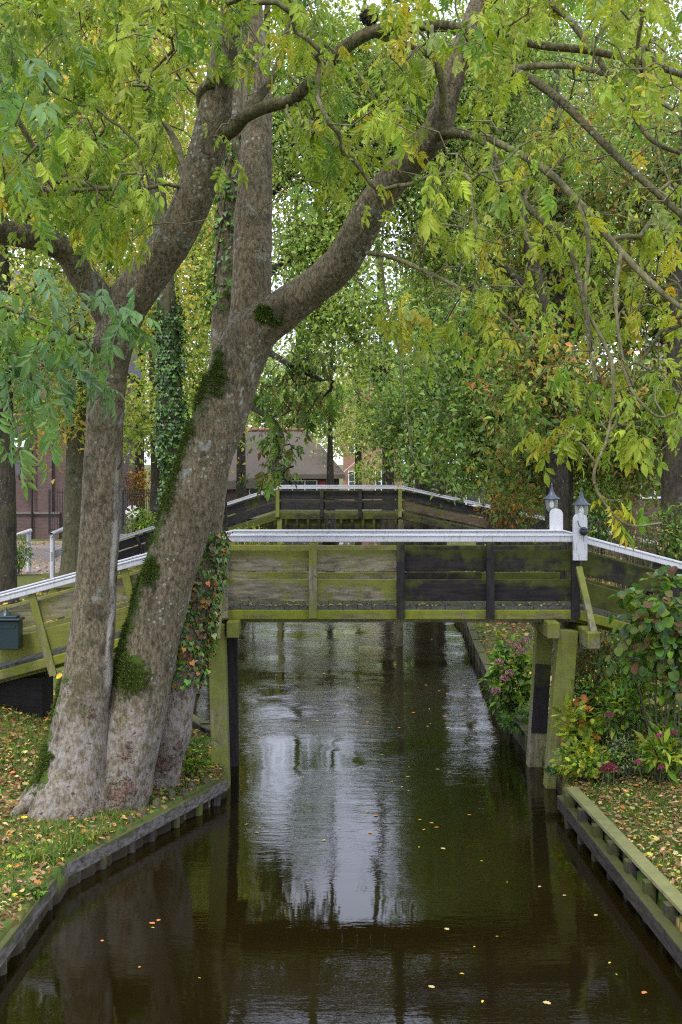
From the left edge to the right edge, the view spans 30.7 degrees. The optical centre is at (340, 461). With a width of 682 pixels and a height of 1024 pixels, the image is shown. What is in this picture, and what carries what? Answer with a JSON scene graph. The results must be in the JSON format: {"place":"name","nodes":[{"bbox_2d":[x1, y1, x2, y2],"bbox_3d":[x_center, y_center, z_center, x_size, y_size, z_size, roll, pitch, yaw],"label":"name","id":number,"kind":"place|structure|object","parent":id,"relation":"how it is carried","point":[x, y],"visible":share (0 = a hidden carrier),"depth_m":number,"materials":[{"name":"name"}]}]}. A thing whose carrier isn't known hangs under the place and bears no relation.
{"place":"outdoors","nodes":[
{"label":"outdoors","id":0,"kind":"place"},
{"bbox_2d":[17,541,146,574],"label":"path","id":1,"kind":"structure","parent":0,"point":[43,550],"depth_m":48.43,"materials":[{"name":"brick"}]},
{"bbox_2d":[0,526,681,1023],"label":"water","id":2,"kind":"structure","parent":0,"point":[312,902],"depth_m":12.93,"materials":[{"name":"liquid"}]},
{"bbox_2d":[396,521,403,645],"bbox_3d":[1.418,3.231,30.000,0.193,3.621,0.153,0,0,0],"label":"mooring pole","id":3,"kind":"object","parent":2,"relation":"in","point":[399,633],"visible":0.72,"depth_m":29.94,"materials":[{"name":"brown wood"}]},
{"bbox_2d":[0,465,681,962],"bbox_3d":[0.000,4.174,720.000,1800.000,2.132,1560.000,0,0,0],"label":"ground","id":4,"kind":"structure","parent":0,"point":[66,883],"depth_m":14.70,"materials":[{"name":"plant"}]},
{"bbox_2d":[0,841,44,864],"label":"perennial","id":5,"kind":"object","parent":4,"relation":"on","point":[13,852],"visible":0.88,"depth_m":12.88,"materials":[{"name":"green plant"}]},
{"bbox_2d":[17,529,31,570],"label":"white railing","id":6,"kind":"object","parent":4,"relation":"on","point":[27,532],"visible":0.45,"depth_m":41.81,"materials":[{"name":"paint"}]},
{"bbox_2d":[17,533,33,575],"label":"bush","id":7,"kind":"object","parent":4,"relation":"on","point":[21,562],"visible":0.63,"depth_m":39.95,"materials":[{"name":"green plant"}]},
{"bbox_2d":[10,881,50,898],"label":"perennial","id":8,"kind":"object","parent":4,"relation":"on","point":[41,891],"visible":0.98,"depth_m":11.88,"materials":[{"name":"green plant"}]},
{"bbox_2d":[17,573,74,592],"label":"plank path","id":9,"kind":"structure","parent":4,"relation":"on","point":[24,579],"depth_m":38.55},
{"bbox_2d":[49,527,62,577],"bbox_3d":[-8.828,2.735,41.008,0.159,1.850,4.076,0,0,8],"label":"white railing","id":10,"kind":"object","parent":9,"relation":"on","point":[55,553],"visible":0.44,"depth_m":39.06,"materials":[{"name":"paint"}]},
{"bbox_2d":[48,487,63,534],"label":"iron fence","id":11,"kind":"object","parent":4,"relation":"on","point":[49,509],"visible":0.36,"depth_m":59.49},
{"bbox_2d":[19,814,112,865],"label":"grass","id":12,"kind":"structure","parent":4,"relation":"on","point":[57,845],"depth_m":13.14,"materials":[{"name":"green plant"}]},
{"bbox_2d":[10,270,141,538],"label":"brick building","id":13,"kind":"structure","parent":4,"relation":"on","point":[32,512],"depth_m":61.50,"materials":[{"name":"brick"}]},
{"bbox_2d":[15,458,21,479],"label":"wall lamp","id":14,"kind":"object","parent":13,"relation":"attached to","point":[18,465],"visible":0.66,"depth_m":60.64,"materials":[{"name":"white metal"}]},
{"bbox_2d":[0,39,161,499],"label":"ash tree","id":15,"kind":"object","parent":4,"relation":"on","point":[22,367],"visible":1,"depth_m":6.42,"materials":[{"name":"green plant"}]},
{"bbox_2d":[0,0,170,604],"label":"deciduous tree","id":16,"kind":"object","parent":4,"relation":"on","point":[8,548],"visible":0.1,"depth_m":32.80,"materials":[{"name":"green plant"}]},
{"bbox_2d":[9,3,185,360],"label":"deciduous tree","id":17,"kind":"object","parent":4,"relation":"on","point":[24,255],"depth_m":71.70,"materials":[{"name":"green plant"}]},
{"bbox_2d":[0,706,221,922],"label":"grass","id":18,"kind":"structure","parent":4,"relation":"on","point":[41,824],"depth_m":14.35,"materials":[{"name":"green plant"}]},
{"bbox_2d":[0,701,224,927],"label":"fallen leaves","id":19,"kind":"object","parent":4,"relation":"on","point":[42,864],"visible":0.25,"depth_m":14.10,"materials":[{"name":"yellow plant"}]},
{"bbox_2d":[0,779,227,975],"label":"bank wall","id":20,"kind":"structure","parent":4,"relation":"on","point":[13,936],"depth_m":13.64,"materials":[{"name":"wood"}]},
{"bbox_2d":[1,541,242,696],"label":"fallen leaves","id":21,"kind":"object","parent":4,"relation":"on","point":[59,675],"visible":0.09,"depth_m":43.19,"materials":[{"name":"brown plant"}]},
{"bbox_2d":[121,465,150,526],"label":"bush","id":22,"kind":"object","parent":4,"relation":"on","point":[134,478],"visible":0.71,"depth_m":65.90,"materials":[{"name":"green plant"}]},
{"bbox_2d":[122,488,149,529],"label":"iron fence","id":23,"kind":"object","parent":4,"relation":"on","point":[134,493],"visible":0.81,"depth_m":58.99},
{"bbox_2d":[123,506,156,564],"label":"bush","id":24,"kind":"object","parent":4,"relation":"on","point":[140,520],"visible":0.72,"depth_m":45.95,"materials":[{"name":"green plant"}]},
{"bbox_2d":[1,0,280,693],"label":"deciduous tree","id":25,"kind":"object","parent":4,"relation":"on","point":[164,298],"visible":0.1,"depth_m":23.90,"materials":[{"name":"green plant"}]},
{"bbox_2d":[151,287,189,520],"bbox_3d":[-3.242,-0.767,23.996,0.939,5.334,0.921,0,0,0],"label":"ivy","id":26,"kind":"object","parent":25,"relation":"attached to","point":[160,458],"visible":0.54,"depth_m":23.79,"materials":[{"name":"green plant"}]},
{"bbox_2d":[8,0,273,576],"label":"deciduous tree","id":27,"kind":"object","parent":4,"relation":"on","point":[74,439],"visible":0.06,"depth_m":38.64,"materials":[{"name":"green plant"}]},
{"bbox_2d":[153,798,160,808],"bbox_3d":[-2.201,4.291,14.837,0.100,0.559,0.093,0,0,0],"label":"wooden stake","id":28,"kind":"object","parent":4,"relation":"on","point":[156,803],"visible":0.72,"depth_m":14.80,"materials":[{"name":"brown wood"}]},
{"bbox_2d":[47,2,277,521],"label":"deciduous tree","id":29,"kind":"object","parent":4,"relation":"on","point":[138,463],"visible":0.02,"depth_m":84.63,"materials":[{"name":"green plant"}]},
{"bbox_2d":[63,74,277,530],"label":"deciduous tree","id":30,"kind":"object","parent":4,"relation":"on","point":[192,361],"visible":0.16,"depth_m":50.89,"materials":[{"name":"green plant"}]},
{"bbox_2d":[144,378,197,457],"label":"deciduous tree","id":31,"kind":"object","parent":4,"relation":"on","point":[191,403],"visible":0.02,"depth_m":148.40,"materials":[{"name":"green plant"}]},
{"bbox_2d":[167,790,175,800],"bbox_3d":[-2.070,4.287,15.177,0.100,0.567,0.100,0,0,0],"label":"wooden stake","id":32,"kind":"object","parent":4,"relation":"on","point":[170,793],"visible":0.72,"depth_m":15.14,"materials":[{"name":"brown wood"}]},
{"bbox_2d":[179,787,186,819],"bbox_3d":[-1.964,4.304,15.415,0.104,0.534,0.095,0,0,0],"label":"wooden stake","id":33,"kind":"object","parent":4,"relation":"on","point":[183,791],"visible":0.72,"depth_m":15.38,"materials":[{"name":"brown wood"}]},
{"bbox_2d":[181,743,214,778],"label":"perennial","id":34,"kind":"object","parent":4,"relation":"on","point":[189,768],"visible":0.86,"depth_m":16.17,"materials":[{"name":"green plant"}]},
{"bbox_2d":[189,736,221,752],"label":"fern","id":35,"kind":"object","parent":4,"relation":"on","point":[205,740],"visible":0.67,"depth_m":16.34,"materials":[{"name":"green plant"}]},
{"bbox_2d":[202,775,210,807],"bbox_3d":[-1.735,4.305,15.992,0.130,0.533,0.125,0,0,0],"label":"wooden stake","id":36,"kind":"object","parent":4,"relation":"on","point":[208,780],"visible":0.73,"depth_m":15.95,"materials":[{"name":"brown wood"}]},
{"bbox_2d":[141,86,305,543],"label":"deciduous tree","id":37,"kind":"object","parent":4,"relation":"on","point":[241,463],"visible":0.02,"depth_m":61.78,"materials":[{"name":"green plant"}]},
{"bbox_2d":[192,542,260,738],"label":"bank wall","id":38,"kind":"structure","parent":4,"relation":"on","point":[201,725],"depth_m":19.32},
{"bbox_2d":[176,72,295,423],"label":"deciduous tree","id":39,"kind":"object","parent":4,"relation":"on","point":[267,366],"visible":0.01,"depth_m":113.33,"materials":[{"name":"green plant"}]},
{"bbox_2d":[229,521,283,571],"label":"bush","id":40,"kind":"object","parent":4,"relation":"on","point":[254,528],"visible":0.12,"depth_m":35.97,"materials":[{"name":"green plant"}]},
{"bbox_2d":[245,369,323,431],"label":"deciduous tree","id":41,"kind":"object","parent":4,"relation":"on","point":[257,425],"visible":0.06,"depth_m":148.21,"materials":[{"name":"green plant"}]},
{"bbox_2d":[227,428,344,508],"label":"thatched house","id":42,"kind":"structure","parent":4,"relation":"on","point":[311,470],"depth_m":100.19,"materials":[{"name":"red brick"}]},
{"bbox_2d":[280,480,316,489],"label":"window","id":43,"kind":"structure","parent":42,"relation":"in","point":[304,482],"depth_m":99.98,"materials":[{"name":"grey glass"}]},
{"bbox_2d":[222,336,353,531],"bbox_3d":[-1.912,-2.493,27.321,4.187,13.867,2.998,0,0,29],"label":"deciduous tree","id":44,"kind":"object","parent":4,"relation":"on","point":[275,472],"visible":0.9,"depth_m":26.86,"materials":[{"name":"green plant"}]},
{"bbox_2d":[257,203,354,427],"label":"deciduous tree","id":45,"kind":"object","parent":4,"relation":"on","point":[290,382],"visible":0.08,"depth_m":123.95,"materials":[{"name":"green plant"}]},
{"bbox_2d":[277,367,345,462],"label":"deciduous tree","id":46,"kind":"object","parent":4,"relation":"on","point":[316,436],"visible":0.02,"depth_m":168.93,"materials":[{"name":"green plant"}]},
{"bbox_2d":[186,0,452,376],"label":"deciduous tree","id":47,"kind":"object","parent":4,"relation":"on","point":[334,315],"visible":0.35,"depth_m":22.46,"materials":[{"name":"green plant"}]},
{"bbox_2d":[269,189,373,529],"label":"deciduous tree","id":48,"kind":"object","parent":4,"relation":"on","point":[329,524],"visible":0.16,"depth_m":69.82,"materials":[{"name":"green plant"}]},
{"bbox_2d":[0,0,681,820],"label":"ash tree","id":49,"kind":"object","parent":4,"relation":"on","point":[120,728],"visible":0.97,"depth_m":12.93,"materials":[{"name":"green plant"}]},
{"bbox_2d":[171,531,230,689],"bbox_3d":[-1.880,1.857,15.635,1.072,1.990,0.791,0,0,-27],"label":"ivy","id":50,"kind":"object","parent":49,"relation":"attached to","point":[207,637],"visible":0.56,"depth_m":15.46,"materials":[{"name":"green plant"}]},
{"bbox_2d":[204,140,240,310],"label":"ivy","id":51,"kind":"object","parent":49,"relation":"attached to","point":[228,282],"visible":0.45,"depth_m":15.97,"materials":[{"name":"green plant"}]},
{"bbox_2d":[358,7,377,25],"bbox_3d":[0.289,-4.572,12.801,0.222,0.215,0.223,0,0,0],"label":"bird nest","id":52,"kind":"object","parent":49,"relation":"on","point":[364,18],"visible":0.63,"depth_m":12.76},
{"bbox_2d":[0,508,681,788],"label":"footbridge","id":53,"kind":"object","parent":4,"relation":"on","point":[28,671],"visible":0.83,"depth_m":17.05,"materials":[{"name":"white paint"}]},
{"bbox_2d":[0,607,24,649],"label":"mailbox","id":54,"kind":"object","parent":53,"relation":"attached to","point":[11,632],"visible":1,"depth_m":16.72,"materials":[{"name":"green metal"}]},
{"bbox_2d":[230,601,566,605],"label":"fallen leaves","id":55,"kind":"object","parent":53,"relation":"on","point":[295,604],"visible":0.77,"depth_m":17.19,"materials":[{"name":"brown plant"}]},
{"bbox_2d":[543,482,559,517],"bbox_3d":[3.130,0.615,18.470,0.260,0.610,0.260,0,0,0],"label":"lantern","id":56,"kind":"object","parent":53,"relation":"attached to","point":[551,500],"visible":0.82,"depth_m":18.41,"materials":[{"name":"grey metal"}]},
{"bbox_2d":[572,487,590,541],"bbox_3d":[3.300,0.716,16.986,0.260,0.732,0.428,0,0,0],"label":"lantern","id":57,"kind":"object","parent":53,"relation":"attached to","point":[581,504],"visible":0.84,"depth_m":16.99,"materials":[{"name":"grey metal"}]},
{"bbox_2d":[310,283,406,489],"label":"deciduous tree","id":58,"kind":"object","parent":4,"relation":"on","point":[350,445],"visible":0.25,"depth_m":99.73,"materials":[{"name":"green plant"}]},
{"bbox_2d":[347,456,381,510],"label":"bush","id":59,"kind":"object","parent":4,"relation":"on","point":[369,471],"visible":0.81,"depth_m":87.85,"materials":[{"name":"green plant"}]},
{"bbox_2d":[138,517,592,526],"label":"sheet pile wall","id":60,"kind":"structure","parent":4,"relation":"on","point":[340,523],"depth_m":84.98,"materials":[{"name":"brown wood"}]},
{"bbox_2d":[319,232,414,544],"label":"deciduous tree","id":61,"kind":"object","parent":4,"relation":"on","point":[374,372],"visible":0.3,"depth_m":53.69,"materials":[{"name":"green plant"}]},
{"bbox_2d":[341,385,401,499],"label":"brick house","id":62,"kind":"structure","parent":4,"relation":"on","point":[347,464],"depth_m":114.00,"materials":[{"name":"brick"}]},
{"bbox_2d":[348,471,354,489],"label":"window","id":63,"kind":"structure","parent":62,"relation":"in","point":[349,483],"depth_m":113.98,"materials":[{"name":"white glass"}]},
{"bbox_2d":[356,213,414,529],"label":"deciduous tree","id":64,"kind":"object","parent":4,"relation":"on","point":[408,525],"visible":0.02,"depth_m":77.75,"materials":[{"name":"green plant"}]},
{"bbox_2d":[118,485,659,571],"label":"footbridge","id":65,"kind":"object","parent":4,"relation":"on","point":[340,500],"visible":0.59,"depth_m":40.05,"materials":[{"name":"white paint"}]},
{"bbox_2d":[394,459,414,510],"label":"bush","id":66,"kind":"object","parent":4,"relation":"on","point":[395,476],"visible":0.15,"depth_m":79.82,"materials":[{"name":"green plant"}]},
{"bbox_2d":[330,210,489,571],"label":"deciduous tree","id":67,"kind":"object","parent":4,"relation":"on","point":[395,424],"visible":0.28,"depth_m":41.33,"materials":[{"name":"green plant"}]},
{"bbox_2d":[385,199,469,571],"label":"deciduous tree","id":68,"kind":"object","parent":4,"relation":"on","point":[441,491],"visible":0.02,"depth_m":45.78,"materials":[{"name":"green plant"}]},
{"bbox_2d":[446,466,489,526],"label":"bush","id":69,"kind":"object","parent":4,"relation":"on","point":[465,490],"visible":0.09,"depth_m":61.81,"materials":[{"name":"green plant"}]},
{"bbox_2d":[360,76,596,571],"bbox_3d":[4.172,-4.305,35.691,7.442,17.220,8.718,0,0,0],"label":"deciduous tree","id":70,"kind":"object","parent":4,"relation":"on","point":[467,420],"visible":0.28,"depth_m":33.38,"materials":[{"name":"green plant"}]},
{"bbox_2d":[347,0,611,675],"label":"deciduous tree","id":71,"kind":"object","parent":4,"relation":"on","point":[559,480],"visible":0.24,"depth_m":23.77,"materials":[{"name":"green plant"}]},
{"bbox_2d":[462,622,527,755],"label":"bank wall","id":72,"kind":"structure","parent":4,"relation":"on","point":[481,658],"depth_m":25.78,"materials":[{"name":"wood"}]},
{"bbox_2d":[446,476,543,514],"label":"shed","id":73,"kind":"structure","parent":4,"relation":"on","point":[470,496],"depth_m":90.00,"materials":[{"name":"wood"}]},
{"bbox_2d":[465,487,484,505],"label":"window","id":74,"kind":"structure","parent":73,"relation":"in","point":[482,492],"depth_m":89.97,"materials":[{"name":"white glass"}]},
{"bbox_2d":[476,631,533,721],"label":"hydrangea","id":75,"kind":"object","parent":4,"relation":"on","point":[505,695],"visible":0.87,"depth_m":20.16,"materials":[{"name":"green plant"}]},
{"bbox_2d":[473,481,543,623],"bbox_3d":[4.278,2.218,30.987,2.020,3.669,1.541,0,0,0],"label":"bush","id":76,"kind":"object","parent":4,"relation":"on","point":[513,509],"visible":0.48,"depth_m":30.89,"materials":[{"name":"green plant"}]},
{"bbox_2d":[497,701,547,733],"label":"bush","id":77,"kind":"object","parent":4,"relation":"on","point":[514,726],"visible":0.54,"depth_m":19.38,"materials":[{"name":"green plant"}]},
{"bbox_2d":[465,2,603,529],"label":"deciduous tree","id":78,"kind":"object","parent":4,"relation":"on","point":[570,31],"depth_m":69.06,"materials":[{"name":"green plant"}]},
{"bbox_2d":[542,765,561,776],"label":"ground ivy","id":79,"kind":"object","parent":4,"relation":"on","point":[550,770],"visible":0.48,"depth_m":16.53,"materials":[{"name":"green plant"}]},
{"bbox_2d":[428,12,678,655],"bbox_3d":[4.018,-2.756,25.862,6.449,14.234,7.675,0,0,35],"label":"deciduous tree","id":80,"kind":"object","parent":4,"relation":"on","point":[573,365],"visible":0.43,"depth_m":25.79,"materials":[{"name":"green plant"}]},
{"bbox_2d":[448,558,680,738],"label":"fallen leaves","id":81,"kind":"object","parent":4,"relation":"on","point":[525,630],"visible":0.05,"depth_m":29.33,"materials":[{"name":"brown plant"}]},
{"bbox_2d":[481,457,657,578],"bbox_3d":[5.986,1.731,33.107,4.790,4.519,3.854,0,0,0],"label":"bush","id":82,"kind":"object","parent":4,"relation":"on","point":[536,514],"visible":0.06,"depth_m":32.74,"materials":[{"name":"green plant"}]},
{"bbox_2d":[550,693,607,766],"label":"perennial","id":83,"kind":"object","parent":4,"relation":"on","point":[572,729],"visible":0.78,"depth_m":16.36,"materials":[{"name":"green plant"}]},
{"bbox_2d":[548,734,625,782],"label":"perennial","id":84,"kind":"object","parent":4,"relation":"on","point":[584,768],"visible":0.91,"depth_m":15.89,"materials":[{"name":"green plant"}]},
{"bbox_2d":[551,629,625,719],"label":"bush","id":85,"kind":"object","parent":4,"relation":"on","point":[586,659],"visible":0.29,"depth_m":18.51,"materials":[{"name":"green plant"}]},
{"bbox_2d":[513,10,681,529],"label":"deciduous tree","id":86,"kind":"object","parent":4,"relation":"on","point":[579,74],"visible":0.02,"depth_m":58.77,"materials":[{"name":"green plant"}]},
{"bbox_2d":[570,475,627,669],"bbox_3d":[4.952,2.126,24.040,1.218,3.775,1.011,0,0,0],"label":"bush","id":87,"kind":"object","parent":4,"relation":"on","point":[603,519],"visible":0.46,"depth_m":23.91,"materials":[{"name":"green plant"}]},
{"bbox_2d":[565,652,633,752],"bbox_3d":[3.532,3.363,17.028,1.033,1.499,0.902,0,0,-24],"label":"bush","id":88,"kind":"object","parent":4,"relation":"on","point":[594,695],"visible":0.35,"depth_m":16.94,"materials":[{"name":"green plant"}]},
{"bbox_2d":[587,747,626,787],"bbox_3d":[3.410,3.901,15.789,0.460,0.554,0.470,0,0,-31],"label":"sedum","id":89,"kind":"object","parent":4,"relation":"on","point":[605,768],"visible":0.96,"depth_m":15.71,"materials":[{"name":"green plant"}]},
{"bbox_2d":[539,32,681,535],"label":"deciduous tree","id":90,"kind":"object","parent":4,"relation":"on","point":[621,121],"visible":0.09,"depth_m":49.18,"materials":[{"name":"green plant"}]},
{"bbox_2d":[598,700,622,777],"bbox_3d":[3.530,3.608,16.164,0.357,0.953,0.392,0,0,-15],"label":"sedum","id":91,"kind":"object","parent":4,"relation":"on","point":[609,724],"visible":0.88,"depth_m":16.17,"materials":[{"name":"green plant"}]},
{"bbox_2d":[542,0,681,252],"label":"deciduous tree","id":92,"kind":"object","parent":4,"relation":"on","point":[650,27],"visible":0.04,"depth_m":73.62,"materials":[{"name":"green plant"}]},
{"bbox_2d":[557,787,681,968],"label":"bank wall","id":93,"kind":"structure","parent":4,"relation":"on","point":[587,820],"depth_m":12.58,"materials":[{"name":"wood"}]},
{"bbox_2d":[561,87,681,663],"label":"deciduous tree","id":94,"kind":"object","parent":4,"relation":"on","point":[669,485],"visible":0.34,"depth_m":24.80,"materials":[{"name":"green plant"}]},
{"bbox_2d":[566,767,681,891],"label":"fallen leaves","id":95,"kind":"object","parent":4,"relation":"on","point":[649,854],"visible":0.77,"depth_m":14.39,"materials":[{"name":"yellow plant"}]},
{"bbox_2d":[569,770,681,918],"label":"grass","id":96,"kind":"structure","parent":4,"relation":"on","point":[635,792],"depth_m":14.61,"materials":[{"name":"green plant"}]},
{"bbox_2d":[602,732,649,779],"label":"perennial","id":97,"kind":"object","parent":4,"relation":"on","point":[624,769],"visible":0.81,"depth_m":15.97,"materials":[{"name":"green plant"}]},
{"bbox_2d":[573,631,680,730],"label":"bush","id":98,"kind":"object","parent":4,"relation":"on","point":[617,671],"visible":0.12,"depth_m":18.70,"materials":[{"name":"green plant"}]},
{"bbox_2d":[595,659,660,773],"bbox_3d":[3.776,3.303,16.292,0.979,1.548,0.814,0,0,0],"label":"laurel bush","id":99,"kind":"object","parent":4,"relation":"on","point":[623,707],"visible":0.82,"depth_m":16.24,"materials":[{"name":"green plant"}]},
{"bbox_2d":[593,340,666,538],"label":"farmhouse","id":100,"kind":"object","parent":4,"relation":"on","point":[641,502],"visible":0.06,"depth_m":62.00,"materials":[{"name":"red brick"}]},
{"bbox_2d":[602,504,672,683],"bbox_3d":[5.226,2.360,22.044,1.306,3.226,0.974,0,0,0],"label":"dry stalk shrub","id":101,"kind":"object","parent":4,"relation":"on","point":[641,562],"visible":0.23,"depth_m":21.91,"materials":[{"name":"brown plant"}]},
{"bbox_2d":[606,565,681,775],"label":"hazel bush","id":102,"kind":"object","parent":4,"relation":"on","point":[652,652],"visible":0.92,"depth_m":15.69,"materials":[{"name":"green plant"}]},
{"bbox_2d":[629,721,681,784],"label":"shrub","id":103,"kind":"object","parent":4,"relation":"on","point":[663,750],"visible":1,"depth_m":15.62,"materials":[{"name":"green plant"}]},
{"bbox_2d":[629,83,681,392],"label":"deciduous tree","id":104,"kind":"object","parent":4,"relation":"on","point":[673,111],"visible":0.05,"depth_m":40.59,"materials":[{"name":"green plant"}]},
{"bbox_2d":[637,502,681,597],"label":"bush","id":105,"kind":"object","parent":4,"relation":"on","point":[676,547],"visible":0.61,"depth_m":22.91,"materials":[{"name":"green plant"}]},
{"bbox_2d":[649,699,681,771],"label":"bush","id":106,"kind":"object","parent":4,"relation":"on","point":[671,722],"visible":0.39,"depth_m":16.13,"materials":[{"name":"green plant"}]},
{"bbox_2d":[653,614,681,778],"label":"hazel bush","id":107,"kind":"object","parent":4,"relation":"on","point":[660,669],"visible":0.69,"depth_m":15.62,"materials":[{"name":"green plant"}]},
{"bbox_2d":[7,0,681,464],"label":"sky","id":108,"kind":"structure","parent":0,"point":[353,2],"materials":[{"name":"white"}]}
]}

